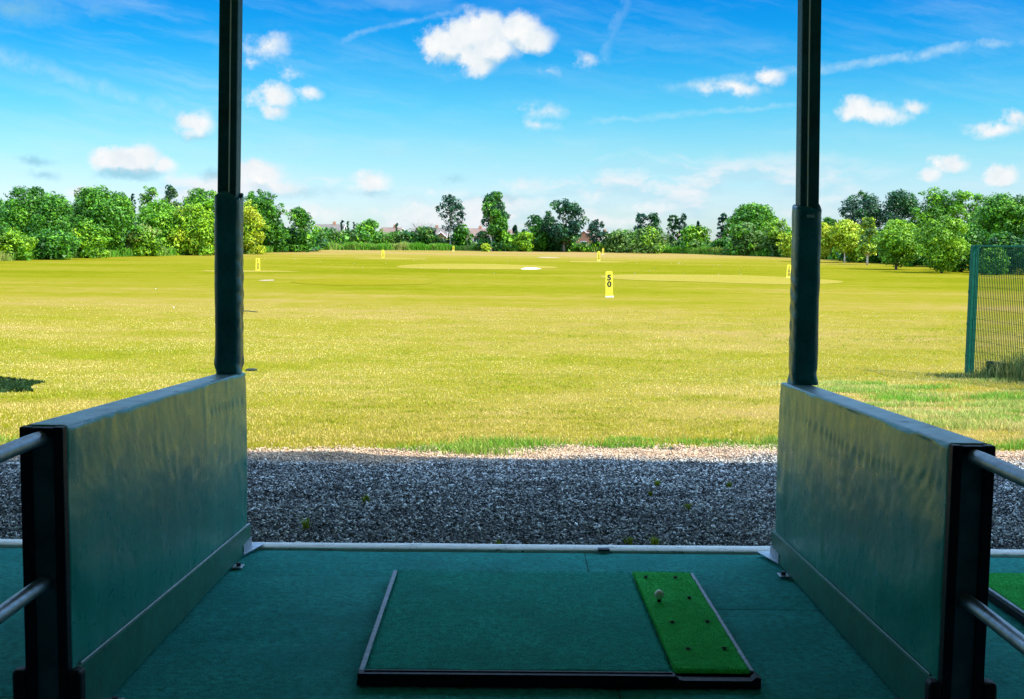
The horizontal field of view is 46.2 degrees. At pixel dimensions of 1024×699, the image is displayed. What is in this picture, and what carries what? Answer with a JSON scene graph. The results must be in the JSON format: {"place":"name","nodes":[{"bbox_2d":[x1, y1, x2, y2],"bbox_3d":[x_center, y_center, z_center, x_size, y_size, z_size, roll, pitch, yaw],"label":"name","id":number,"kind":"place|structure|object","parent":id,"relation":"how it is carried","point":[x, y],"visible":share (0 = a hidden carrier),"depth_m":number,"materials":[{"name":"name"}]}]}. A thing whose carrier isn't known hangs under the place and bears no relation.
{"place":"outdoors","nodes":[
{"label":"outdoors","id":0,"kind":"place"},
{"bbox_2d":[0,241,781,260],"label":"long grass","id":1,"kind":"structure","parent":0,"point":[169,251],"depth_m":200.81,"materials":[{"name":"green plant"}]},
{"bbox_2d":[0,237,1023,456],"bbox_3d":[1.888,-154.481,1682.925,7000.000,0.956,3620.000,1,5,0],"label":"ground","id":2,"kind":"structure","parent":0,"point":[186,281],"depth_m":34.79,"materials":[{"name":"green plant"}]},
{"bbox_2d":[0,198,10,232],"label":"broadleaf tree","id":3,"kind":"object","parent":2,"relation":"on","point":[2,225],"visible":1,"depth_m":108.58,"materials":[{"name":"green plant"}]},
{"bbox_2d":[0,227,38,260],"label":"shrub","id":4,"kind":"object","parent":2,"relation":"on","point":[19,242],"visible":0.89,"depth_m":111.84,"materials":[{"name":"green plant"}]},
{"bbox_2d":[0,376,44,392],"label":"weed patch","id":5,"kind":"object","parent":2,"relation":"on","point":[8,384],"visible":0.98,"depth_m":17.66,"materials":[{"name":"green plant"}]},
{"bbox_2d":[0,185,73,234],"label":"broadleaf tree","id":6,"kind":"object","parent":2,"relation":"on","point":[43,212],"visible":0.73,"depth_m":121.88,"materials":[{"name":"green plant"}]},
{"bbox_2d":[27,225,80,259],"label":"shrub","id":7,"kind":"object","parent":2,"relation":"on","point":[53,244],"visible":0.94,"depth_m":116.41,"materials":[{"name":"green plant"}]},
{"bbox_2d":[66,220,111,257],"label":"shrub","id":8,"kind":"object","parent":2,"relation":"on","point":[90,246],"visible":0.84,"depth_m":124.75,"materials":[{"name":"green plant"}]},
{"bbox_2d":[66,184,142,249],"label":"broadleaf tree","id":9,"kind":"object","parent":2,"relation":"on","point":[114,213],"visible":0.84,"depth_m":131.55,"materials":[{"name":"green plant"}]},
{"bbox_2d":[129,193,135,220],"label":"young tree","id":10,"kind":"object","parent":2,"relation":"on","point":[132,197],"visible":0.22,"depth_m":150.97,"materials":[{"name":"green plant"}]},
{"bbox_2d":[123,222,166,255],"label":"flowering shrub","id":11,"kind":"object","parent":2,"relation":"on","point":[145,240],"visible":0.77,"depth_m":136.68,"materials":[{"name":"green plant"}]},
{"bbox_2d":[135,185,158,224],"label":"birch tree","id":12,"kind":"object","parent":2,"relation":"on","point":[152,191],"visible":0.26,"depth_m":148.78,"materials":[{"name":"green plant"}]},
{"bbox_2d":[127,198,189,248],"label":"broadleaf tree","id":13,"kind":"object","parent":2,"relation":"on","point":[153,214],"visible":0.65,"depth_m":144.24,"materials":[{"name":"green plant"}]},
{"bbox_2d":[0,220,327,251],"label":"hedge","id":14,"kind":"object","parent":2,"relation":"on","point":[317,245],"visible":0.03,"depth_m":177.66,"materials":[{"name":"green plant"}]},
{"bbox_2d":[162,184,180,215],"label":"birch tree","id":15,"kind":"object","parent":2,"relation":"on","point":[170,194],"visible":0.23,"depth_m":150.61,"materials":[{"name":"green plant"}]},
{"bbox_2d":[159,202,214,255],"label":"shrub","id":16,"kind":"object","parent":2,"relation":"on","point":[192,241],"visible":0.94,"depth_m":144.23,"materials":[{"name":"green plant"}]},
{"bbox_2d":[178,187,216,240],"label":"broadleaf tree","id":17,"kind":"object","parent":2,"relation":"on","point":[206,201],"visible":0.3,"depth_m":148.28,"materials":[{"name":"green plant"}]},
{"bbox_2d":[204,270,298,271],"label":"golf green","id":18,"kind":"object","parent":2,"relation":"on","point":[258,271],"visible":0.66,"depth_m":87.58,"materials":[{"name":"plant"}]},
{"bbox_2d":[243,199,269,253],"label":"golden shrub","id":19,"kind":"object","parent":2,"relation":"on","point":[252,217],"visible":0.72,"depth_m":156.67,"materials":[{"name":"yellow plant"}]},
{"bbox_2d":[256,258,259,269],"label":"yard marker","id":20,"kind":"object","parent":2,"relation":"on","point":[257,263],"visible":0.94,"depth_m":88.12,"materials":[{"name":"yellow paint"}]},
{"bbox_2d":[244,188,287,244],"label":"broadleaf tree","id":21,"kind":"object","parent":2,"relation":"on","point":[267,213],"visible":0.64,"depth_m":170.11,"materials":[{"name":"green plant"}]},
{"bbox_2d":[269,219,290,251],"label":"shrub","id":22,"kind":"object","parent":2,"relation":"on","point":[279,242],"visible":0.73,"depth_m":172.75,"materials":[{"name":"green plant"}]},
{"bbox_2d":[280,206,315,251],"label":"broadleaf tree","id":23,"kind":"object","parent":2,"relation":"on","point":[299,215],"visible":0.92,"depth_m":176.33,"materials":[{"name":"green plant"}]},
{"bbox_2d":[313,222,346,240],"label":"house","id":24,"kind":"structure","parent":2,"relation":"on","point":[334,225],"depth_m":247.52,"materials":[{"name":"grey tile"}]},
{"bbox_2d":[308,225,405,244],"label":"hedge","id":25,"kind":"object","parent":2,"relation":"on","point":[340,237],"visible":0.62,"depth_m":210.16,"materials":[{"name":"green plant"}]},
{"bbox_2d":[291,278,431,284],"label":"golf green","id":26,"kind":"object","parent":2,"relation":"on","point":[352,281],"visible":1,"depth_m":68.13,"materials":[{"name":"plant"}]},
{"bbox_2d":[355,218,383,241],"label":"broadleaf tree","id":27,"kind":"object","parent":2,"relation":"on","point":[369,225],"visible":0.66,"depth_m":219.90,"materials":[{"name":"green plant"}]},
{"bbox_2d":[379,225,404,242],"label":"house","id":28,"kind":"structure","parent":2,"relation":"on","point":[388,229],"depth_m":251.27,"materials":[{"name":"tile"}]},
{"bbox_2d":[0,554,820,698],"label":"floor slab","id":29,"kind":"structure","parent":2,"relation":"on","point":[588,571],"depth_m":5.43,"materials":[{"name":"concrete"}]},
{"bbox_2d":[0,548,1023,698],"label":"floor","id":30,"kind":"structure","parent":29,"relation":"on","point":[257,626],"depth_m":4.98,"materials":[{"name":"teal carpet"}]},
{"bbox_2d":[12,372,264,698],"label":"bay divider","id":31,"kind":"object","parent":30,"relation":"on","point":[137,543],"visible":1,"depth_m":4.35,"materials":[{"name":"green plastic"}]},
{"bbox_2d":[0,431,52,623],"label":"guard rail","id":32,"kind":"object","parent":31,"relation":"attached to","point":[19,600],"visible":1,"depth_m":3.58,"materials":[{"name":"silver metal"}]},
{"bbox_2d":[214,0,243,374],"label":"roof post","id":33,"kind":"object","parent":31,"relation":"on","point":[228,271],"visible":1,"depth_m":6.09,"materials":[{"name":"metal"}]},
{"bbox_2d":[356,569,760,688],"bbox_3d":[0.162,1.139,5.083,1.466,0.060,1.495,1,4,-1],"label":"golf mat","id":34,"kind":"object","parent":30,"relation":"on","point":[598,629],"visible":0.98,"depth_m":4.83,"materials":[{"name":"teal carpet"}]},
{"bbox_2d":[654,590,663,599],"bbox_3d":[0.649,1.080,5.289,0.043,0.043,0.043,1,5,0],"label":"golf ball","id":35,"kind":"object","parent":34,"relation":"on","point":[659,594],"visible":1,"depth_m":5.27,"materials":[{"name":"white plastic"}]},
{"bbox_2d":[757,382,996,698],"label":"bay divider","id":36,"kind":"object","parent":30,"relation":"on","point":[880,549],"visible":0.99,"depth_m":4.40,"materials":[{"name":"green plastic"}]},
{"bbox_2d":[787,0,821,384],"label":"roof post","id":37,"kind":"object","parent":36,"relation":"on","point":[805,281],"visible":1,"depth_m":6.03,"materials":[{"name":"metal"}]},
{"bbox_2d":[959,449,1023,654],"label":"guard rail","id":38,"kind":"object","parent":36,"relation":"attached to","point":[1010,634],"visible":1,"depth_m":3.59,"materials":[{"name":"silver metal"}]},
{"bbox_2d":[988,572,1023,623],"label":"golf mat","id":39,"kind":"object","parent":30,"relation":"on","point":[1006,592],"visible":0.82,"depth_m":5.51,"materials":[{"name":"green carpet"}]},
{"bbox_2d":[409,226,441,244],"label":"shrub","id":40,"kind":"object","parent":2,"relation":"on","point":[427,235],"visible":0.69,"depth_m":212.21,"materials":[{"name":"green plant"}]},
{"bbox_2d":[415,225,448,235],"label":"house","id":41,"kind":"structure","parent":2,"relation":"on","point":[440,230],"depth_m":253.14,"materials":[{"name":"brick"}]},
{"bbox_2d":[392,228,481,245],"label":"hedge","id":42,"kind":"object","parent":2,"relation":"on","point":[401,237],"visible":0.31,"depth_m":215.47,"materials":[{"name":"green plant"}]},
{"bbox_2d":[435,194,466,244],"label":"slender tree","id":43,"kind":"object","parent":2,"relation":"on","point":[452,205],"visible":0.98,"depth_m":212.05,"materials":[{"name":"green plant"}]},
{"bbox_2d":[450,223,473,245],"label":"broadleaf tree","id":44,"kind":"object","parent":2,"relation":"on","point":[460,235],"visible":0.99,"depth_m":212.21,"materials":[{"name":"green plant"}]},
{"bbox_2d":[466,226,486,242],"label":"house","id":45,"kind":"structure","parent":2,"relation":"on","point":[474,231],"depth_m":246.81,"materials":[{"name":"tile"}]},
{"bbox_2d":[396,264,557,268],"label":"golf green","id":46,"kind":"object","parent":2,"relation":"on","point":[462,266],"visible":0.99,"depth_m":106.83,"materials":[{"name":"plant"}]},
{"bbox_2d":[481,243,491,251],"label":"round bush","id":47,"kind":"object","parent":2,"relation":"on","point":[485,247],"visible":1,"depth_m":201.86,"materials":[{"name":"green plant"}]},
{"bbox_2d":[488,215,493,250],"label":"young tree","id":48,"kind":"object","parent":2,"relation":"on","point":[491,223],"visible":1,"depth_m":204.78,"materials":[{"name":"green plant"}]},
{"bbox_2d":[475,191,510,250],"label":"columnar tree","id":49,"kind":"object","parent":2,"relation":"on","point":[492,202],"visible":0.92,"depth_m":205.69,"materials":[{"name":"green plant"}]},
{"bbox_2d":[496,230,514,250],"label":"shrub","id":50,"kind":"object","parent":2,"relation":"on","point":[509,241],"visible":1,"depth_m":205.55,"materials":[{"name":"green plant"}]},
{"bbox_2d":[0,439,1023,549],"bbox_3d":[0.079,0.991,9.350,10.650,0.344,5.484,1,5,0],"label":"gravel","id":51,"kind":"structure","parent":2,"relation":"on","point":[410,467],"depth_m":8.33,"materials":[{"name":"grey gravel"}]},
{"bbox_2d":[299,517,314,528],"bbox_3d":[-1.196,1.014,7.047,0.113,0.077,0.114,-1,6,-22],"label":"weed","id":52,"kind":"object","parent":51,"relation":"on","point":[305,524],"visible":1,"depth_m":7.04,"materials":[{"name":"green plant"}]},
{"bbox_2d":[0,539,1023,557],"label":"kerb","id":53,"kind":"structure","parent":51,"relation":"on","point":[543,548],"depth_m":6.45,"materials":[{"name":"white paint"}]},
{"bbox_2d":[623,536,633,544],"bbox_3d":[0.657,1.075,6.776,0.097,0.053,0.063,1,5,0],"label":"weed","id":54,"kind":"object","parent":51,"relation":"on","point":[629,540],"visible":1,"depth_m":6.77,"materials":[{"name":"green plant"}]},
{"bbox_2d":[648,535,659,544],"bbox_3d":[0.799,1.074,6.759,0.078,0.059,0.115,6,7,44],"label":"weed","id":55,"kind":"object","parent":51,"relation":"on","point":[654,540],"visible":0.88,"depth_m":6.75,"materials":[{"name":"green plant"}]},
{"bbox_2d":[512,225,517,235],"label":"young tree","id":56,"kind":"object","parent":2,"relation":"on","point":[514,230],"visible":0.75,"depth_m":212.74,"materials":[{"name":"green plant"}]},
{"bbox_2d":[514,231,535,251],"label":"shrub","id":57,"kind":"object","parent":2,"relation":"on","point":[525,245],"visible":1,"depth_m":204.62,"materials":[{"name":"green plant"}]},
{"bbox_2d":[521,214,541,245],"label":"broadleaf tree","id":58,"kind":"object","parent":2,"relation":"on","point":[535,220],"visible":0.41,"depth_m":210.57,"materials":[{"name":"green plant"}]},
{"bbox_2d":[529,222,549,251],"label":"broadleaf tree","id":59,"kind":"object","parent":2,"relation":"on","point":[540,242],"visible":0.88,"depth_m":208.35,"materials":[{"name":"green plant"}]},
{"bbox_2d":[510,233,578,251],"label":"hedge","id":60,"kind":"object","parent":2,"relation":"on","point":[516,244],"visible":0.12,"depth_m":210.91,"materials":[{"name":"green plant"}]},
{"bbox_2d":[545,223,574,251],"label":"broadleaf tree","id":61,"kind":"object","parent":2,"relation":"on","point":[556,247],"visible":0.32,"depth_m":208.21,"materials":[{"name":"green plant"}]},
{"bbox_2d":[537,198,588,251],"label":"spreading tree","id":62,"kind":"object","parent":2,"relation":"on","point":[565,210],"visible":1,"depth_m":206.00,"materials":[{"name":"green plant"}]},
{"bbox_2d":[576,230,599,244],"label":"house","id":63,"kind":"structure","parent":2,"relation":"on","point":[583,238],"depth_m":242.91,"materials":[{"name":"brick"}]},
{"bbox_2d":[569,261,619,262],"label":"golf green","id":64,"kind":"object","parent":2,"relation":"on","point":[597,261],"visible":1,"depth_m":135.51,"materials":[{"name":"plant"}]},
{"bbox_2d":[586,219,607,246],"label":"young tree","id":65,"kind":"object","parent":2,"relation":"on","point":[593,228],"visible":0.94,"depth_m":210.53,"materials":[{"name":"green plant"}]},
{"bbox_2d":[605,271,613,296],"bbox_3d":[4.347,-2.905,53.608,0.379,1.192,0.180,-1,5,4],"label":"yard marker","id":66,"kind":"object","parent":2,"relation":"on","point":[609,285],"visible":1,"depth_m":53.56,"materials":[{"name":"yellow paint"}]},
{"bbox_2d":[604,228,633,252],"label":"shrub","id":67,"kind":"object","parent":2,"relation":"on","point":[619,241],"visible":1,"depth_m":206.23,"materials":[{"name":"green plant"}]},
{"bbox_2d":[572,229,667,252],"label":"hedge","id":68,"kind":"object","parent":2,"relation":"on","point":[583,245],"visible":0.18,"depth_m":209.90,"materials":[{"name":"green plant"}]},
{"bbox_2d":[633,212,648,230],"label":"young tree","id":69,"kind":"object","parent":2,"relation":"on","point":[639,219],"visible":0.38,"depth_m":214.38,"materials":[{"name":"green plant"}]},
{"bbox_2d":[630,226,669,253],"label":"shrub","id":70,"kind":"object","parent":2,"relation":"on","point":[648,239],"visible":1,"depth_m":201.97,"materials":[{"name":"green plant"}]},
{"bbox_2d":[643,212,662,233],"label":"broadleaf tree","id":71,"kind":"object","parent":2,"relation":"on","point":[654,218],"visible":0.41,"depth_m":214.19,"materials":[{"name":"green plant"}]},
{"bbox_2d":[666,214,680,245],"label":"young tree","id":72,"kind":"object","parent":2,"relation":"on","point":[674,226],"visible":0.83,"depth_m":216.61,"materials":[{"name":"green plant"}]},
{"bbox_2d":[677,213,686,244],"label":"young tree","id":73,"kind":"object","parent":2,"relation":"on","point":[683,218],"visible":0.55,"depth_m":216.53,"materials":[{"name":"green plant"}]},
{"bbox_2d":[679,224,711,245],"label":"broadleaf tree","id":74,"kind":"object","parent":2,"relation":"on","point":[688,233],"visible":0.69,"depth_m":205.84,"materials":[{"name":"green plant"}]},
{"bbox_2d":[711,237,725,248],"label":"shrub","id":75,"kind":"object","parent":2,"relation":"on","point":[717,242],"visible":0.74,"depth_m":198.68,"materials":[{"name":"green plant"}]},
{"bbox_2d":[600,274,842,283],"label":"golf green","id":76,"kind":"object","parent":2,"relation":"on","point":[748,279],"visible":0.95,"depth_m":80.64,"materials":[{"name":"plant"}]},
{"bbox_2d":[715,213,727,240],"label":"young tree","id":77,"kind":"object","parent":2,"relation":"on","point":[722,219],"visible":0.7,"depth_m":206.64,"materials":[{"name":"green plant"}]},
{"bbox_2d":[665,230,791,256],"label":"hedge","id":78,"kind":"object","parent":2,"relation":"on","point":[695,244],"visible":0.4,"depth_m":196.76,"materials":[{"name":"green plant"}]},
{"bbox_2d":[722,220,764,255],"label":"bramble bush","id":79,"kind":"object","parent":2,"relation":"on","point":[745,233],"visible":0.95,"depth_m":191.81,"materials":[{"name":"green plant"}]},
{"bbox_2d":[721,202,778,238],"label":"broadleaf tree","id":80,"kind":"object","parent":2,"relation":"on","point":[756,214],"visible":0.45,"depth_m":201.91,"materials":[{"name":"green plant"}]},
{"bbox_2d":[764,217,791,256],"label":"broadleaf tree","id":81,"kind":"object","parent":2,"relation":"on","point":[772,229],"visible":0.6,"depth_m":186.62,"materials":[{"name":"green plant"}]},
{"bbox_2d":[776,231,791,257],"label":"shrub","id":82,"kind":"object","parent":2,"relation":"on","point":[786,248],"visible":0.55,"depth_m":180.76,"materials":[{"name":"green plant"}]},
{"bbox_2d":[786,265,790,277],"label":"yard marker","id":83,"kind":"object","parent":2,"relation":"on","point":[788,272],"visible":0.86,"depth_m":86.78,"materials":[{"name":"yellow paint"}]},
{"bbox_2d":[785,229,843,259],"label":"hedge","id":84,"kind":"object","parent":2,"relation":"on","point":[830,257],"visible":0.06,"depth_m":167.38,"materials":[{"name":"green plant"}]},
{"bbox_2d":[820,221,836,258],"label":"ornamental tree","id":85,"kind":"object","parent":2,"relation":"on","point":[825,231],"visible":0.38,"depth_m":148.28,"materials":[{"name":"green plant"}]},
{"bbox_2d":[821,216,836,225],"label":"broadleaf tree","id":86,"kind":"object","parent":2,"relation":"on","point":[830,221],"visible":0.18,"depth_m":188.22,"materials":[{"name":"green plant"}]},
{"bbox_2d":[826,218,861,262],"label":"ornamental tree","id":87,"kind":"object","parent":2,"relation":"on","point":[843,234],"visible":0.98,"depth_m":146.59,"materials":[{"name":"green plant"}]},
{"bbox_2d":[843,234,871,262],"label":"shrub","id":88,"kind":"object","parent":2,"relation":"on","point":[854,256],"visible":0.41,"depth_m":149.41,"materials":[{"name":"green plant"}]},
{"bbox_2d":[837,190,885,230],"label":"broadleaf tree","id":89,"kind":"object","parent":2,"relation":"on","point":[868,203],"visible":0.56,"depth_m":170.04,"materials":[{"name":"green plant"}]},
{"bbox_2d":[857,217,877,264],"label":"birch tree","id":90,"kind":"object","parent":2,"relation":"on","point":[862,248],"visible":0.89,"depth_m":136.89,"materials":[{"name":"green plant"}]},
{"bbox_2d":[866,235,890,262],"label":"shrub","id":91,"kind":"object","parent":2,"relation":"on","point":[873,259],"visible":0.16,"depth_m":149.28,"materials":[{"name":"green plant"}]},
{"bbox_2d":[869,218,921,269],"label":"ornamental tree","id":92,"kind":"object","parent":2,"relation":"on","point":[895,242],"visible":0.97,"depth_m":116.54,"materials":[{"name":"green plant"}]},
{"bbox_2d":[875,188,920,231],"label":"broadleaf tree","id":93,"kind":"object","parent":2,"relation":"on","point":[897,206],"visible":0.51,"depth_m":167.77,"materials":[{"name":"green plant"}]},
{"bbox_2d":[836,226,969,267],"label":"hedge","id":94,"kind":"object","parent":2,"relation":"on","point":[842,256],"visible":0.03,"depth_m":154.47,"materials":[{"name":"green plant"}]},
{"bbox_2d":[906,228,927,266],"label":"shrub","id":95,"kind":"object","parent":2,"relation":"on","point":[919,261],"visible":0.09,"depth_m":131.45,"materials":[{"name":"green plant"}]},
{"bbox_2d":[907,186,960,227],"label":"broadleaf tree","id":96,"kind":"object","parent":2,"relation":"on","point":[936,203],"visible":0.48,"depth_m":163.50,"materials":[{"name":"green plant"}]},
{"bbox_2d":[913,214,970,272],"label":"ornamental tree","id":97,"kind":"object","parent":2,"relation":"on","point":[941,246],"visible":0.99,"depth_m":106.53,"materials":[{"name":"green plant"}]},
{"bbox_2d":[944,189,983,227],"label":"broadleaf tree","id":98,"kind":"object","parent":2,"relation":"on","point":[961,207],"visible":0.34,"depth_m":162.03,"materials":[{"name":"green plant"}]},
{"bbox_2d":[949,223,990,271],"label":"ornamental tree","id":99,"kind":"object","parent":2,"relation":"on","point":[970,237],"visible":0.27,"depth_m":110.96,"materials":[{"name":"green plant"}]},
{"bbox_2d":[964,245,1023,373],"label":"fence","id":100,"kind":"object","parent":2,"relation":"on","point":[972,317],"visible":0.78,"depth_m":21.89,"materials":[{"name":"metal"}]},
{"bbox_2d":[964,192,1023,243],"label":"broadleaf tree","id":101,"kind":"object","parent":2,"relation":"on","point":[1002,212],"visible":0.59,"depth_m":115.75,"materials":[{"name":"green plant"}]},
{"bbox_2d":[979,247,1010,274],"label":"shrub","id":102,"kind":"object","parent":2,"relation":"on","point":[994,261],"visible":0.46,"depth_m":103.18,"materials":[{"name":"green plant"}]},
{"bbox_2d":[968,229,1023,273],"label":"shrub","id":103,"kind":"object","parent":2,"relation":"on","point":[1002,238],"visible":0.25,"depth_m":108.53,"materials":[{"name":"green plant"}]},
{"bbox_2d":[986,361,1009,377],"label":"edging block","id":104,"kind":"structure","parent":2,"relation":"on","point":[991,362],"depth_m":20.48,"materials":[{"name":"grey concrete"}]},
{"bbox_2d":[1010,239,1023,273],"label":"shrub","id":105,"kind":"object","parent":2,"relation":"on","point":[1021,241],"visible":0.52,"depth_m":105.86,"materials":[{"name":"green plant"}]},
{"bbox_2d":[0,0,1023,240],"label":"sky","id":106,"kind":"structure","parent":0,"point":[356,111],"materials":[{"name":"blue"}]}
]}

